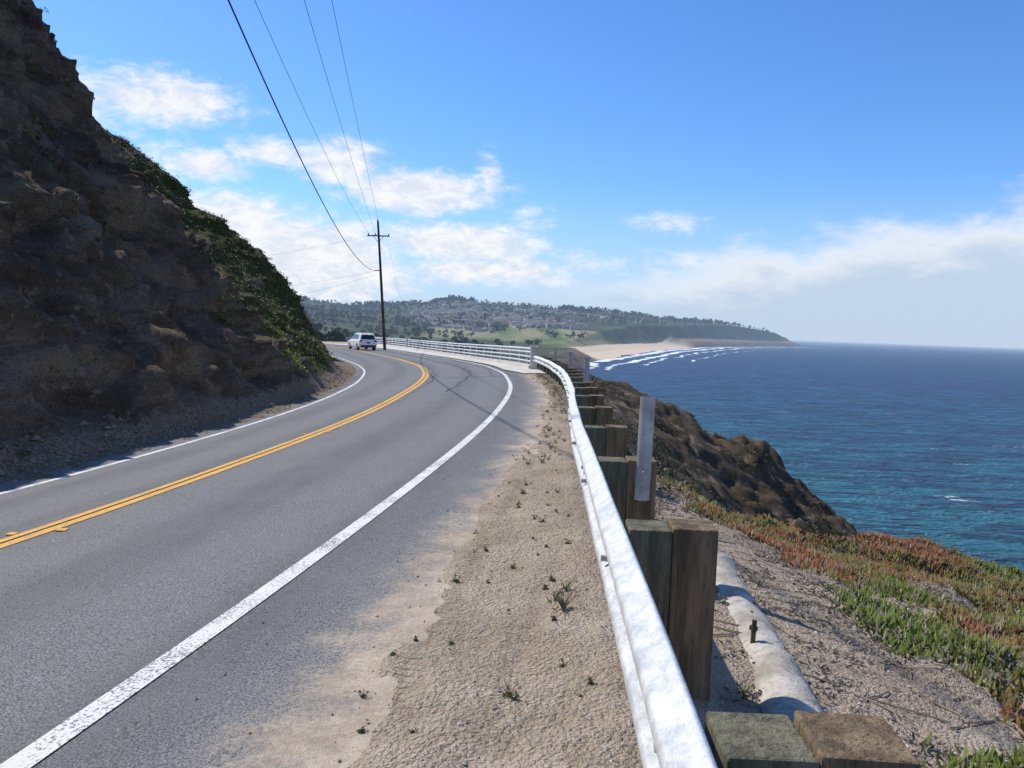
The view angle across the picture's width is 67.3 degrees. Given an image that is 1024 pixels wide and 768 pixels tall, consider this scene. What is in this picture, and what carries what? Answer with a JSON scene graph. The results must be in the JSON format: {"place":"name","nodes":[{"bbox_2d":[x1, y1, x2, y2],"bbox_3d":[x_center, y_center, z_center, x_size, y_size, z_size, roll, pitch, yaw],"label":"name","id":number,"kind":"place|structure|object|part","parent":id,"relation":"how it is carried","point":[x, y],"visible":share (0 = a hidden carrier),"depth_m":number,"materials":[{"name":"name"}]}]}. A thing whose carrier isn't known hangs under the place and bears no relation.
{"place":"outdoors","nodes":[
{"label":"outdoors","id":0,"kind":"place"},
{"bbox_2d":[0,0,355,483],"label":"rocky hillside","id":1,"kind":"structure","parent":0,"point":[133,330],"depth_m":18.44,"materials":[{"name":"brown stone"}]},
{"bbox_2d":[0,1,336,456],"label":"coastal scrub","id":2,"kind":"object","parent":1,"relation":"on","point":[320,347],"visible":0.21,"depth_m":38.01,"materials":[{"name":"green plant"}]},
{"bbox_2d":[0,366,351,483],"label":"fallen rocks","id":3,"kind":"object","parent":1,"relation":"on","point":[36,437],"visible":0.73,"depth_m":14.63,"materials":[{"name":"brown stone"}]},
{"bbox_2d":[0,344,553,767],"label":"road","id":4,"kind":"structure","parent":0,"point":[93,609],"depth_m":5.49,"materials":[{"name":"grey asphalt"}]},
{"bbox_2d":[0,346,428,547],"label":"double yellow line","id":5,"kind":"object","parent":4,"relation":"on","point":[11,542],"visible":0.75,"depth_m":9.51,"materials":[{"name":"paint"}]},
{"bbox_2d":[5,367,431,535],"bbox_3d":[-4.042,0.230,25.050,1.809,0.332,36.208,2,4,-1],"label":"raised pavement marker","id":6,"kind":"object","parent":4,"relation":"on","point":[57,530],"visible":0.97,"depth_m":7.01,"materials":[{"name":"yellow paint"}]},
{"bbox_2d":[0,345,512,767],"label":"white edge line","id":7,"kind":"object","parent":4,"relation":"on","point":[39,749],"visible":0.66,"depth_m":4.26,"materials":[{"name":"paint"}]},
{"bbox_2d":[348,333,376,349],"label":"car","id":8,"kind":"object","parent":4,"relation":"on","point":[364,340],"visible":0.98,"depth_m":82.19,"materials":[{"name":"white paint"}]},
{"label":"windows","id":9,"kind":"part","parent":8,"relation":"part of","materials":[{"name":"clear glass"}]},
{"bbox_2d":[377,350,498,391],"bbox_3d":[-7.779,-2.104,60.187,5.889,0.849,73.064,1,4,-13],"label":"tar crack seal","id":10,"kind":"object","parent":4,"relation":"on","point":[444,377],"visible":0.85,"depth_m":36.31,"materials":[{"name":"black asphalt"}]},
{"bbox_2d":[33,0,1023,347],"label":"sky","id":11,"kind":"structure","parent":0,"point":[800,170],"materials":[{"name":"blue"}]},
{"bbox_2d":[300,300,801,373],"bbox_3d":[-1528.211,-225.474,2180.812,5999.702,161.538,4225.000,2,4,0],"label":"coastal hills","id":12,"kind":"structure","parent":0,"point":[600,341],"depth_m":1515.98,"materials":[{"name":"green plant"}]},
{"bbox_2d":[311,318,541,361],"bbox_3d":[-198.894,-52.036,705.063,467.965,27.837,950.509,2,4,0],"label":"valley trees","id":13,"kind":"object","parent":12,"relation":"on","point":[335,335],"visible":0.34,"depth_m":563.88,"materials":[{"name":"green plant"}]},
{"bbox_2d":[411,299,643,332],"bbox_3d":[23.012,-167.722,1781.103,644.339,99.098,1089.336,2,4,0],"label":"distant town houses","id":14,"kind":"structure","parent":12,"relation":"on","point":[516,320],"depth_m":1573.23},
{"bbox_2d":[300,295,775,339],"bbox_3d":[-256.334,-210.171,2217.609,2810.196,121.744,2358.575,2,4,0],"label":"distant trees","id":15,"kind":"object","parent":12,"relation":"on","point":[418,330],"visible":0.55,"depth_m":1935.69,"materials":[{"name":"green plant"}]},
{"bbox_2d":[322,341,1023,767],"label":"ground","id":16,"kind":"structure","parent":0,"point":[484,663],"depth_m":4.19,"materials":[{"name":"beige sand"}]},
{"bbox_2d":[367,219,389,349],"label":"utility pole","id":17,"kind":"object","parent":16,"relation":"on","point":[382,300],"visible":0.96,"depth_m":84.36,"materials":[{"name":"brown wood"}]},
{"bbox_2d":[228,0,416,325],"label":"overhead wires","id":18,"kind":"object","parent":17,"relation":"attached to","point":[307,116],"visible":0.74,"depth_m":31.13,"materials":[{"name":"black metal"}]},
{"bbox_2d":[335,344,544,372],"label":"concrete apron","id":19,"kind":"object","parent":16,"relation":"on","point":[513,368],"visible":0.72,"depth_m":50.74,"materials":[{"name":"grey concrete"}]},
{"bbox_2d":[375,337,538,368],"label":"barrier railing","id":20,"kind":"object","parent":19,"relation":"on","point":[533,351],"visible":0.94,"depth_m":54.70,"materials":[{"name":"metal"}]},
{"bbox_2d":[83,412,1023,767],"bbox_3d":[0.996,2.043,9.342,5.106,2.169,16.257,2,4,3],"label":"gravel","id":21,"kind":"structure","parent":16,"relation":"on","point":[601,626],"depth_m":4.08,"materials":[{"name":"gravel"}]},
{"bbox_2d":[356,372,790,733],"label":"roadside weeds","id":22,"kind":"object","parent":16,"relation":"on","point":[510,693],"visible":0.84,"depth_m":4.82,"materials":[{"name":"green plant"}]},
{"bbox_2d":[533,356,920,767],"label":"guardrail","id":23,"kind":"object","parent":16,"relation":"on","point":[659,580],"visible":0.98,"depth_m":2.87,"materials":[{"name":"metal"}]},
{"bbox_2d":[554,349,556,360],"bbox_3d":[1.801,-1.037,31.976,0.133,0.850,0.051,2,4,0],"label":"guardrail delineator post","id":24,"kind":"object","parent":23,"relation":"attached to","point":[555,354],"visible":0.46,"depth_m":31.96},
{"bbox_2d":[568,352,572,367],"bbox_3d":[1.855,-0.587,24.369,0.133,0.850,0.051,2,4,0],"label":"guardrail delineator post","id":25,"kind":"object","parent":23,"relation":"attached to","point":[570,359],"visible":0.5,"depth_m":24.36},
{"bbox_2d":[583,357,589,381],"bbox_3d":[1.621,-0.159,16.765,0.133,0.850,0.051,2,4,0],"label":"guardrail delineator post","id":26,"kind":"object","parent":23,"relation":"attached to","point":[586,368],"visible":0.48,"depth_m":16.75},
{"bbox_2d":[634,396,655,500],"bbox_3d":[0.931,0.454,5.370,0.116,0.730,0.051,2,4,0],"label":"guardrail delineator post","id":27,"kind":"object","parent":23,"relation":"attached to","point":[644,448],"visible":1,"depth_m":5.37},
{"bbox_2d":[537,368,927,570],"bbox_3d":[9.787,9.629,28.691,19.922,19.333,38.342,2,4,0],"label":"bluff scrub","id":28,"kind":"object","parent":16,"relation":"on","point":[700,484],"visible":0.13,"depth_m":24.75,"materials":[{"name":"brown plant"}]},
{"bbox_2d":[716,552,823,721],"bbox_3d":[1.432,1.580,4.668,0.392,0.473,3.289,3,4,8],"label":"concrete drain pipe","id":29,"kind":"object","parent":16,"relation":"on","point":[781,683],"visible":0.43,"depth_m":4.04,"materials":[{"name":"white concrete"}]},
{"bbox_2d":[749,619,757,642],"bbox_3d":[1.334,1.379,4.253,0.050,0.151,0.042,2,4,0],"label":"anchor bolt","id":30,"kind":"object","parent":29,"relation":"attached to","point":[753,627],"visible":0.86,"depth_m":4.24,"materials":[{"name":"brown metal"}]},
{"bbox_2d":[654,480,1023,767],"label":"dry plant litter","id":31,"kind":"object","parent":16,"relation":"on","point":[883,654],"visible":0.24,"depth_m":4.79,"materials":[{"name":"brown plant"}]},
{"bbox_2d":[656,475,1023,767],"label":"ice plant patch","id":32,"kind":"object","parent":16,"relation":"on","point":[884,577],"visible":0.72,"depth_m":6.57,"materials":[{"name":"green plant"}]},
{"bbox_2d":[581,340,1023,573],"bbox_3d":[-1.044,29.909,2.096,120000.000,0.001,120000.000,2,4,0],"label":"ocean","id":33,"kind":"structure","parent":0,"point":[905,440],"depth_m":295.58,"materials":[{"name":"liquid"}]},
{"bbox_2d":[590,347,809,369],"bbox_3d":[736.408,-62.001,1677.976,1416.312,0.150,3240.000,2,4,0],"label":"surf","id":34,"kind":"structure","parent":33,"relation":"on","point":[621,358],"depth_m":1088.60,"materials":[{"name":"white liquid"}]}
]}

